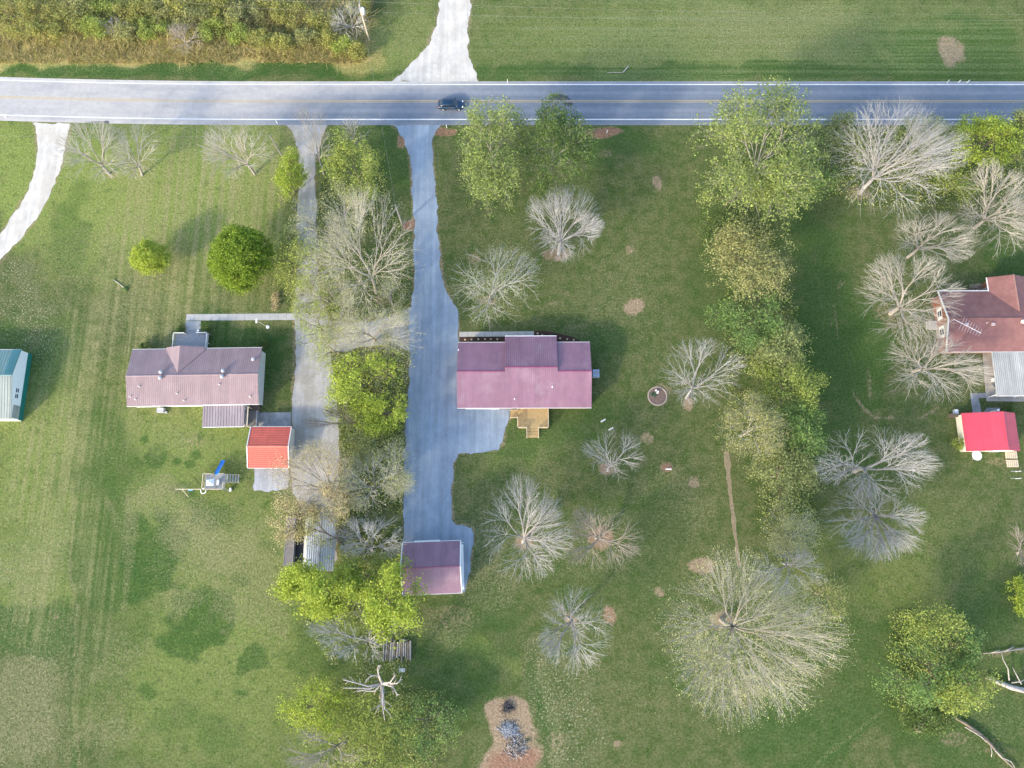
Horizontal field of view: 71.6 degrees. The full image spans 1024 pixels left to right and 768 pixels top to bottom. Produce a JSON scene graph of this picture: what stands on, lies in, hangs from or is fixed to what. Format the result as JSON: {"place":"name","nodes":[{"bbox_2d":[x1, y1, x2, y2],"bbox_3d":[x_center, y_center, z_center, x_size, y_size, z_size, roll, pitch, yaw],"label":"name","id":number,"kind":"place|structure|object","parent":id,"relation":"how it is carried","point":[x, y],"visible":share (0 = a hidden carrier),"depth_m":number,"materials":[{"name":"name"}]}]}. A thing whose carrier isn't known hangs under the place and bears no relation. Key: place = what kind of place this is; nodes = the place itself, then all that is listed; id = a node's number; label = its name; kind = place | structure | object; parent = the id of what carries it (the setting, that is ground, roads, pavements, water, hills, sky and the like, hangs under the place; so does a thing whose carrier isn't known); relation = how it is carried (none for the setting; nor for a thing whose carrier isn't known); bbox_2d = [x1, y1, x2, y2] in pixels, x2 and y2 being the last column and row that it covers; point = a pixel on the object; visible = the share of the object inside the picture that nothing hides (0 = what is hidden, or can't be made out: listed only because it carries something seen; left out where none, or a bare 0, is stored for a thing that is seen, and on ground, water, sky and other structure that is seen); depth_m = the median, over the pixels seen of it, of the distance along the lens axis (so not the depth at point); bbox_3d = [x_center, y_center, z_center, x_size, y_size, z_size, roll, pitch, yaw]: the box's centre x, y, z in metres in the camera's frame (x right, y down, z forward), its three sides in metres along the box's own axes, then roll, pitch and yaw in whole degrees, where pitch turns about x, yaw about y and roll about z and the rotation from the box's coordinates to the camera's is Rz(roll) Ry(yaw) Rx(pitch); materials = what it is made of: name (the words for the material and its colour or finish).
{"place":"outdoors","nodes":[
{"label":"outdoors","id":0,"kind":"place"},
{"bbox_2d":[0,349,31,420],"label":"metal barn","id":1,"kind":"structure","parent":0,"point":[15,365],"depth_m":114.95,"materials":[{"name":"white paint"}]},
{"bbox_2d":[0,122,69,258],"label":"gravel driveway","id":2,"kind":"structure","parent":0,"point":[23,217],"depth_m":125.11,"materials":[{"name":"gravel"}]},
{"bbox_2d":[0,0,381,72],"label":"tall grass","id":3,"kind":"structure","parent":0,"point":[71,49],"depth_m":130.28,"materials":[{"name":"green plant"}]},
{"bbox_2d":[286,125,410,561],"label":"gravel driveway","id":4,"kind":"structure","parent":0,"point":[308,391],"depth_m":118.32,"materials":[{"name":"gravel"}]},
{"bbox_2d":[393,0,477,80],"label":"gravel driveway","id":5,"kind":"structure","parent":0,"point":[443,55],"depth_m":130.47,"materials":[{"name":"gravel"}]},
{"bbox_2d":[394,125,510,591],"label":"gravel driveway","id":6,"kind":"structure","parent":0,"point":[442,431],"depth_m":116.94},
{"bbox_2d":[0,0,1023,767],"bbox_3d":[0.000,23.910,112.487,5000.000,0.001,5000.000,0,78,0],"label":"ground","id":7,"kind":"structure","parent":0,"point":[146,620],"depth_m":115.38,"materials":[{"name":"green plant"}]},
{"bbox_2d":[51,118,135,186],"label":"bare tree","id":8,"kind":"object","parent":7,"relation":"on","point":[103,153],"visible":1,"depth_m":118.94,"materials":[{"name":"grey plant"}]},
{"bbox_2d":[109,120,164,180],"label":"bare tree","id":9,"kind":"object","parent":7,"relation":"on","point":[138,165],"visible":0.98,"depth_m":120.37,"materials":[{"name":"grey plant"}]},
{"bbox_2d":[126,237,172,275],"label":"leafy tree","id":10,"kind":"object","parent":7,"relation":"on","point":[145,252],"visible":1,"depth_m":117.42,"materials":[{"name":"green plant"}]},
{"bbox_2d":[170,5,216,39],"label":"bush","id":11,"kind":"object","parent":7,"relation":"on","point":[201,14],"visible":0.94,"depth_m":129.34,"materials":[{"name":"green plant"}]},
{"bbox_2d":[125,330,265,427],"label":"manufactured house","id":12,"kind":"structure","parent":7,"relation":"on","point":[223,387],"depth_m":114.06,"materials":[{"name":"metal"}]},
{"bbox_2d":[175,460,240,495],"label":"play set","id":13,"kind":"object","parent":7,"relation":"on","point":[210,483],"visible":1,"depth_m":112.74,"materials":[{"name":"plastic"}]},
{"bbox_2d":[198,116,274,179],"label":"bare tree","id":14,"kind":"object","parent":7,"relation":"on","point":[215,147],"visible":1,"depth_m":118.96,"materials":[{"name":"grey plant"}]},
{"bbox_2d":[203,222,275,295],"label":"leafy tree","id":15,"kind":"object","parent":7,"relation":"on","point":[232,240],"visible":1,"depth_m":114.32,"materials":[{"name":"green plant"}]},
{"bbox_2d":[186,313,294,320],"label":"concrete walk","id":16,"kind":"structure","parent":7,"relation":"on","point":[271,316],"depth_m":119.95,"materials":[{"name":"concrete"}]},
{"bbox_2d":[246,426,294,467],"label":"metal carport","id":17,"kind":"object","parent":7,"relation":"on","point":[265,444],"visible":0.93,"depth_m":112.31,"materials":[{"name":"metal"}]},
{"bbox_2d":[253,468,288,491],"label":"gravel apron","id":18,"kind":"object","parent":7,"relation":"on","point":[261,481],"visible":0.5,"depth_m":114.29,"materials":[{"name":"gravel"}]},
{"bbox_2d":[270,220,306,298],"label":"leafy tree","id":19,"kind":"object","parent":7,"relation":"on","point":[282,261],"visible":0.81,"depth_m":117.17,"materials":[{"name":"green plant"}]},
{"bbox_2d":[271,146,310,210],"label":"leafy tree","id":20,"kind":"object","parent":7,"relation":"on","point":[282,178],"visible":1,"depth_m":120.69,"materials":[{"name":"green plant"}]},
{"bbox_2d":[262,492,320,551],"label":"leafy tree","id":21,"kind":"object","parent":7,"relation":"on","point":[289,513],"visible":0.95,"depth_m":106.19,"materials":[{"name":"brown plant"}]},
{"bbox_2d":[283,516,304,565],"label":"lean to","id":22,"kind":"object","parent":7,"relation":"on","point":[292,552],"visible":0.41,"depth_m":110.50,"materials":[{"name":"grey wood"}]},
{"bbox_2d":[282,231,342,297],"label":"leafy tree","id":23,"kind":"object","parent":7,"relation":"on","point":[312,264],"visible":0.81,"depth_m":115.26,"materials":[{"name":"green plant"}]},
{"bbox_2d":[287,273,339,319],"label":"budding tree","id":24,"kind":"object","parent":7,"relation":"on","point":[301,283],"visible":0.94,"depth_m":114.15,"materials":[{"name":"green plant"}]},
{"bbox_2d":[265,433,363,509],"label":"budding tree","id":25,"kind":"object","parent":7,"relation":"on","point":[319,451],"visible":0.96,"depth_m":106.34,"materials":[{"name":"grey plant"}]},
{"bbox_2d":[289,101,339,174],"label":"bare tree","id":26,"kind":"object","parent":7,"relation":"on","point":[314,134],"visible":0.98,"depth_m":118.54,"materials":[{"name":"grey plant"}]},
{"bbox_2d":[275,672,355,744],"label":"leafy tree","id":27,"kind":"object","parent":7,"relation":"on","point":[336,699],"visible":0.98,"depth_m":103.03,"materials":[{"name":"green plant"}]},
{"bbox_2d":[266,553,371,626],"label":"leafy tree","id":28,"kind":"object","parent":7,"relation":"on","point":[299,577],"visible":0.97,"depth_m":102.31,"materials":[{"name":"green plant"}]},
{"bbox_2d":[303,510,337,570],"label":"long carport","id":29,"kind":"object","parent":7,"relation":"on","point":[309,554],"visible":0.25,"depth_m":109.34,"materials":[{"name":"metal"}]},
{"bbox_2d":[279,726,364,767],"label":"bare tree","id":30,"kind":"object","parent":7,"relation":"on","point":[324,754],"visible":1,"depth_m":101.08,"materials":[{"name":"grey plant"}]},
{"bbox_2d":[291,495,356,556],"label":"leafy tree","id":31,"kind":"object","parent":7,"relation":"on","point":[305,531],"visible":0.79,"depth_m":106.15,"materials":[{"name":"brown plant"}]},
{"bbox_2d":[296,478,360,526],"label":"budding tree","id":32,"kind":"object","parent":7,"relation":"on","point":[338,505],"visible":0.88,"depth_m":105.78,"materials":[{"name":"beige plant"}]},
{"bbox_2d":[306,326,350,373],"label":"budding tree","id":33,"kind":"object","parent":7,"relation":"on","point":[323,357],"visible":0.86,"depth_m":112.13,"materials":[{"name":"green plant"}]},
{"bbox_2d":[305,270,369,335],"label":"budding tree","id":34,"kind":"object","parent":7,"relation":"on","point":[343,304],"visible":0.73,"depth_m":113.53,"materials":[{"name":"beige plant"}]},
{"bbox_2d":[317,172,375,245],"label":"leafy tree","id":35,"kind":"object","parent":7,"relation":"on","point":[349,204],"visible":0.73,"depth_m":118.51,"materials":[{"name":"green plant"}]},
{"bbox_2d":[304,598,399,664],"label":"bare tree","id":36,"kind":"object","parent":7,"relation":"on","point":[369,640],"visible":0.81,"depth_m":102.25,"materials":[{"name":"grey plant"}]},
{"bbox_2d":[318,126,386,205],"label":"leafy tree","id":37,"kind":"object","parent":7,"relation":"on","point":[348,149],"visible":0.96,"depth_m":119.09,"materials":[{"name":"green plant"}]},
{"bbox_2d":[328,551,393,605],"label":"leafy tree","id":38,"kind":"object","parent":7,"relation":"on","point":[375,574],"visible":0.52,"depth_m":105.00,"materials":[{"name":"green plant"}]},
{"bbox_2d":[300,182,426,320],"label":"budding tree","id":39,"kind":"object","parent":7,"relation":"on","point":[330,250],"visible":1,"depth_m":109.30,"materials":[{"name":"grey plant"}]},
{"bbox_2d":[324,343,410,418],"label":"leafy tree","id":40,"kind":"object","parent":7,"relation":"on","point":[342,384],"visible":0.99,"depth_m":110.38,"materials":[{"name":"green plant"}]},
{"bbox_2d":[332,510,412,559],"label":"bare tree","id":41,"kind":"object","parent":7,"relation":"on","point":[371,547],"visible":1,"depth_m":105.84,"materials":[{"name":"grey plant"}]},
{"bbox_2d":[318,303,429,361],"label":"budding tree","id":42,"kind":"object","parent":7,"relation":"on","point":[349,327],"visible":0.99,"depth_m":110.97,"materials":[{"name":"beige plant"}]},
{"bbox_2d":[332,446,416,514],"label":"budding tree","id":43,"kind":"object","parent":7,"relation":"on","point":[374,488],"visible":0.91,"depth_m":107.36,"materials":[{"name":"grey plant"}]},
{"bbox_2d":[341,424,408,473],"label":"leafy tree","id":44,"kind":"object","parent":7,"relation":"on","point":[367,451],"visible":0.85,"depth_m":110.54,"materials":[{"name":"green plant"}]},
{"bbox_2d":[332,739,419,767],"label":"leafy tree","id":45,"kind":"object","parent":7,"relation":"on","point":[385,755],"visible":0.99,"depth_m":101.58,"materials":[{"name":"green plant"}]},
{"bbox_2d":[330,688,424,758],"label":"leafy tree","id":46,"kind":"object","parent":7,"relation":"on","point":[359,719],"visible":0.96,"depth_m":102.72,"materials":[{"name":"green plant"}]},
{"bbox_2d":[346,384,413,440],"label":"leafy tree","id":47,"kind":"object","parent":7,"relation":"on","point":[371,422],"visible":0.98,"depth_m":110.69,"materials":[{"name":"green plant"}]},
{"bbox_2d":[366,320,417,392],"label":"leafy tree","id":48,"kind":"object","parent":7,"relation":"on","point":[390,346],"visible":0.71,"depth_m":113.74,"materials":[{"name":"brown plant"}]},
{"bbox_2d":[370,436,415,503],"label":"budding tree","id":49,"kind":"object","parent":7,"relation":"on","point":[398,474],"visible":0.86,"depth_m":108.27,"materials":[{"name":"grey plant"}]},
{"bbox_2d":[357,551,430,652],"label":"leafy tree","id":50,"kind":"object","parent":7,"relation":"on","point":[377,616],"visible":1,"depth_m":100.86,"materials":[{"name":"green plant"}]},
{"bbox_2d":[378,690,468,763],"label":"leafy tree","id":51,"kind":"object","parent":7,"relation":"on","point":[408,720],"visible":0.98,"depth_m":102.83,"materials":[{"name":"green plant"}]},
{"bbox_2d":[400,540,463,595],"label":"garage","id":52,"kind":"structure","parent":7,"relation":"on","point":[439,564],"depth_m":107.66,"materials":[{"name":"red metal"}]},
{"bbox_2d":[455,93,528,218],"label":"leafy tree","id":53,"kind":"object","parent":7,"relation":"on","point":[491,181],"visible":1,"depth_m":114.03,"materials":[{"name":"green plant"}]},
{"bbox_2d":[443,241,541,330],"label":"budding tree","id":54,"kind":"object","parent":7,"relation":"on","point":[489,300],"visible":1,"depth_m":114.14,"materials":[{"name":"grey plant"}]},
{"bbox_2d":[457,336,591,408],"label":"brick house","id":55,"kind":"structure","parent":7,"relation":"on","point":[516,372],"depth_m":113.71,"materials":[{"name":"red metal"}]},
{"bbox_2d":[480,472,573,584],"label":"bare tree","id":56,"kind":"object","parent":7,"relation":"on","point":[525,539],"visible":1,"depth_m":104.92,"materials":[{"name":"grey plant"}]},
{"bbox_2d":[510,408,548,437],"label":"wooden deck","id":57,"kind":"structure","parent":7,"relation":"on","point":[532,419],"depth_m":115.78,"materials":[{"name":"brown wood"}]},
{"bbox_2d":[513,91,599,204],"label":"leafy tree","id":58,"kind":"object","parent":7,"relation":"on","point":[544,124],"visible":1,"depth_m":114.80,"materials":[{"name":"green plant"}]},
{"bbox_2d":[524,182,604,260],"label":"bare tree","id":59,"kind":"object","parent":7,"relation":"on","point":[560,239],"visible":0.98,"depth_m":115.41,"materials":[{"name":"grey plant"}]},
{"bbox_2d":[538,584,612,674],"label":"bare tree","id":60,"kind":"object","parent":7,"relation":"on","point":[570,618],"visible":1,"depth_m":100.89,"materials":[{"name":"grey plant"}]},
{"bbox_2d":[563,503,645,567],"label":"bare tree","id":61,"kind":"object","parent":7,"relation":"on","point":[597,537],"visible":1,"depth_m":106.30,"materials":[{"name":"grey plant"}]},
{"bbox_2d":[579,426,644,478],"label":"bare tree","id":62,"kind":"object","parent":7,"relation":"on","point":[609,463],"visible":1,"depth_m":110.47,"materials":[{"name":"grey plant"}]},
{"bbox_2d":[281,125,1023,767],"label":"undergrowth","id":63,"kind":"object","parent":7,"relation":"on","point":[729,399],"visible":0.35,"depth_m":115.51,"materials":[{"name":"green plant"}]},
{"bbox_2d":[658,336,746,407],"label":"bare tree","id":64,"kind":"object","parent":7,"relation":"on","point":[692,386],"visible":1,"depth_m":110.19,"materials":[{"name":"grey plant"}]},
{"bbox_2d":[694,205,744,259],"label":"leafy tree","id":65,"kind":"object","parent":7,"relation":"on","point":[710,220],"visible":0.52,"depth_m":119.87,"materials":[{"name":"green plant"}]},
{"bbox_2d":[695,154,777,224],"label":"leafy tree","id":66,"kind":"object","parent":7,"relation":"on","point":[723,197],"visible":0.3,"depth_m":118.18,"materials":[{"name":"green plant"}]},
{"bbox_2d":[702,288,792,359],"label":"leafy tree","id":67,"kind":"object","parent":7,"relation":"on","point":[768,322],"visible":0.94,"depth_m":112.30,"materials":[{"name":"green plant"}]},
{"bbox_2d":[699,216,802,315],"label":"leafy tree","id":68,"kind":"object","parent":7,"relation":"on","point":[765,267],"visible":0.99,"depth_m":112.58,"materials":[{"name":"green plant"}]},
{"bbox_2d":[713,386,794,466],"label":"budding tree","id":69,"kind":"object","parent":7,"relation":"on","point":[771,422],"visible":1,"depth_m":107.57,"materials":[{"name":"green plant"}]},
{"bbox_2d":[652,544,858,731],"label":"budding tree","id":70,"kind":"object","parent":7,"relation":"on","point":[733,626],"visible":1,"depth_m":93.27,"materials":[{"name":"beige plant"}]},
{"bbox_2d":[686,75,832,233],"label":"leafy tree","id":71,"kind":"object","parent":7,"relation":"on","point":[782,171],"visible":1,"depth_m":111.60,"materials":[{"name":"green plant"}]},
{"bbox_2d":[727,313,816,383],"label":"leafy tree","id":72,"kind":"object","parent":7,"relation":"on","point":[793,338],"visible":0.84,"depth_m":111.62,"materials":[{"name":"green plant"}]},
{"bbox_2d":[743,433,825,517],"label":"leafy tree","id":73,"kind":"object","parent":7,"relation":"on","point":[801,470],"visible":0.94,"depth_m":107.69,"materials":[{"name":"green plant"}]},
{"bbox_2d":[742,347,830,419],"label":"leafy tree","id":74,"kind":"object","parent":7,"relation":"on","point":[803,388],"visible":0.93,"depth_m":110.84,"materials":[{"name":"green plant"}]},
{"bbox_2d":[750,544,831,597],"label":"bare tree","id":75,"kind":"object","parent":7,"relation":"on","point":[786,564],"visible":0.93,"depth_m":104.06,"materials":[{"name":"grey plant"}]},
{"bbox_2d":[760,496,826,564],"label":"budding tree","id":76,"kind":"object","parent":7,"relation":"on","point":[783,537],"visible":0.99,"depth_m":106.27,"materials":[{"name":"green plant"}]},
{"bbox_2d":[759,393,829,465],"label":"leafy tree","id":77,"kind":"object","parent":7,"relation":"on","point":[798,415],"visible":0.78,"depth_m":109.30,"materials":[{"name":"green plant"}]},
{"bbox_2d":[784,156,843,205],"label":"leafy tree","id":78,"kind":"object","parent":7,"relation":"on","point":[826,175],"visible":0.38,"depth_m":119.22,"materials":[{"name":"green plant"}]},
{"bbox_2d":[796,569,850,627],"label":"leafy tree","id":79,"kind":"object","parent":7,"relation":"on","point":[827,588],"visible":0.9,"depth_m":106.51,"materials":[{"name":"green plant"}]},
{"bbox_2d":[812,107,873,164],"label":"leafy tree","id":80,"kind":"object","parent":7,"relation":"on","point":[830,128],"visible":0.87,"depth_m":120.64,"materials":[{"name":"green plant"}]},
{"bbox_2d":[820,489,929,562],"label":"bare tree","id":81,"kind":"object","parent":7,"relation":"on","point":[876,518],"visible":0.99,"depth_m":104.84,"materials":[{"name":"grey plant"}]},
{"bbox_2d":[812,427,944,503],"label":"bare tree","id":82,"kind":"object","parent":7,"relation":"on","point":[883,459],"visible":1,"depth_m":105.58,"materials":[{"name":"grey plant"}]},
{"bbox_2d":[824,97,972,223],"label":"bare tree","id":83,"kind":"object","parent":7,"relation":"on","point":[873,163],"visible":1,"depth_m":112.94,"materials":[{"name":"grey plant"}]},
{"bbox_2d":[853,249,966,346],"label":"bare tree","id":84,"kind":"object","parent":7,"relation":"on","point":[898,304],"visible":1,"depth_m":111.39,"materials":[{"name":"grey plant"}]},
{"bbox_2d":[867,630,975,717],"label":"leafy tree","id":85,"kind":"object","parent":7,"relation":"on","point":[924,695],"visible":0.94,"depth_m":101.75,"materials":[{"name":"green plant"}]},
{"bbox_2d":[893,110,957,158],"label":"leafy tree","id":86,"kind":"object","parent":7,"relation":"on","point":[934,128],"visible":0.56,"depth_m":122.73,"materials":[{"name":"plant"}]},
{"bbox_2d":[897,700,960,737],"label":"leafy tree","id":87,"kind":"object","parent":7,"relation":"on","point":[937,719],"visible":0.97,"depth_m":104.39,"materials":[{"name":"green plant"}]},
{"bbox_2d":[886,599,975,663],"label":"leafy tree","id":88,"kind":"object","parent":7,"relation":"on","point":[921,625],"visible":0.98,"depth_m":103.25,"materials":[{"name":"green plant"}]},
{"bbox_2d":[880,331,995,402],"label":"bare tree","id":89,"kind":"object","parent":7,"relation":"on","point":[924,368],"visible":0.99,"depth_m":109.92,"materials":[{"name":"grey plant"}]},
{"bbox_2d":[894,209,981,264],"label":"bare tree","id":90,"kind":"object","parent":7,"relation":"on","point":[960,244],"visible":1,"depth_m":114.36,"materials":[{"name":"grey plant"}]},
{"bbox_2d":[929,161,985,208],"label":"leafy tree","id":91,"kind":"object","parent":7,"relation":"on","point":[958,175],"visible":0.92,"depth_m":120.46,"materials":[{"name":"green plant"}]},
{"bbox_2d":[935,619,989,676],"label":"leafy tree","id":92,"kind":"object","parent":7,"relation":"on","point":[970,652],"visible":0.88,"depth_m":103.84,"materials":[{"name":"green plant"}]},
{"bbox_2d":[922,662,1007,718],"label":"leafy tree","id":93,"kind":"object","parent":7,"relation":"on","point":[968,691],"visible":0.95,"depth_m":101.52,"materials":[{"name":"green plant"}]},
{"bbox_2d":[944,110,1023,177],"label":"leafy tree","id":94,"kind":"object","parent":7,"relation":"on","point":[992,126],"visible":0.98,"depth_m":120.15,"materials":[{"name":"green plant"}]},
{"bbox_2d":[948,409,1019,451],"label":"garden shed","id":95,"kind":"structure","parent":7,"relation":"on","point":[992,431],"depth_m":113.18,"materials":[{"name":"metal"}]},
{"bbox_2d":[951,157,1023,255],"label":"bare tree","id":96,"kind":"object","parent":7,"relation":"on","point":[985,218],"visible":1,"depth_m":113.56,"materials":[{"name":"grey plant"}]},
{"bbox_2d":[983,353,1023,401],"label":"concrete patio","id":97,"kind":"structure","parent":7,"relation":"on","point":[990,390],"depth_m":117.36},
{"bbox_2d":[0,77,1023,124],"bbox_3d":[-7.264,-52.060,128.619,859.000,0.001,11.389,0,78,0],"label":"road","id":98,"kind":"structure","parent":0,"point":[348,109],"depth_m":128.50,"materials":[{"name":"asphalt"}]},
{"bbox_2d":[0,114,1012,119],"bbox_3d":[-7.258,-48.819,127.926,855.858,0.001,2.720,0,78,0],"label":"edge line","id":99,"kind":"object","parent":98,"relation":"on","point":[394,119],"visible":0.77,"depth_m":127.66,"materials":[{"name":"white paint"}]},
{"bbox_2d":[0,79,1023,84],"bbox_3d":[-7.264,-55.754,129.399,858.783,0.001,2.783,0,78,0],"label":"edge line","id":100,"kind":"object","parent":98,"relation":"on","point":[499,84],"visible":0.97,"depth_m":129.13,"materials":[{"name":"white paint"}]},
{"bbox_2d":[6,96,1023,100],"bbox_3d":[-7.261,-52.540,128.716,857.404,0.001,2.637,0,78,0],"label":"line","id":101,"kind":"object","parent":98,"relation":"on","point":[548,100],"visible":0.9,"depth_m":128.46,"materials":[{"name":"yellow paint"}]},
{"bbox_2d":[926,274,1023,397],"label":"brick ranch house","id":102,"kind":"structure","parent":0,"point":[989,318],"depth_m":115.75,"materials":[{"name":"red"}]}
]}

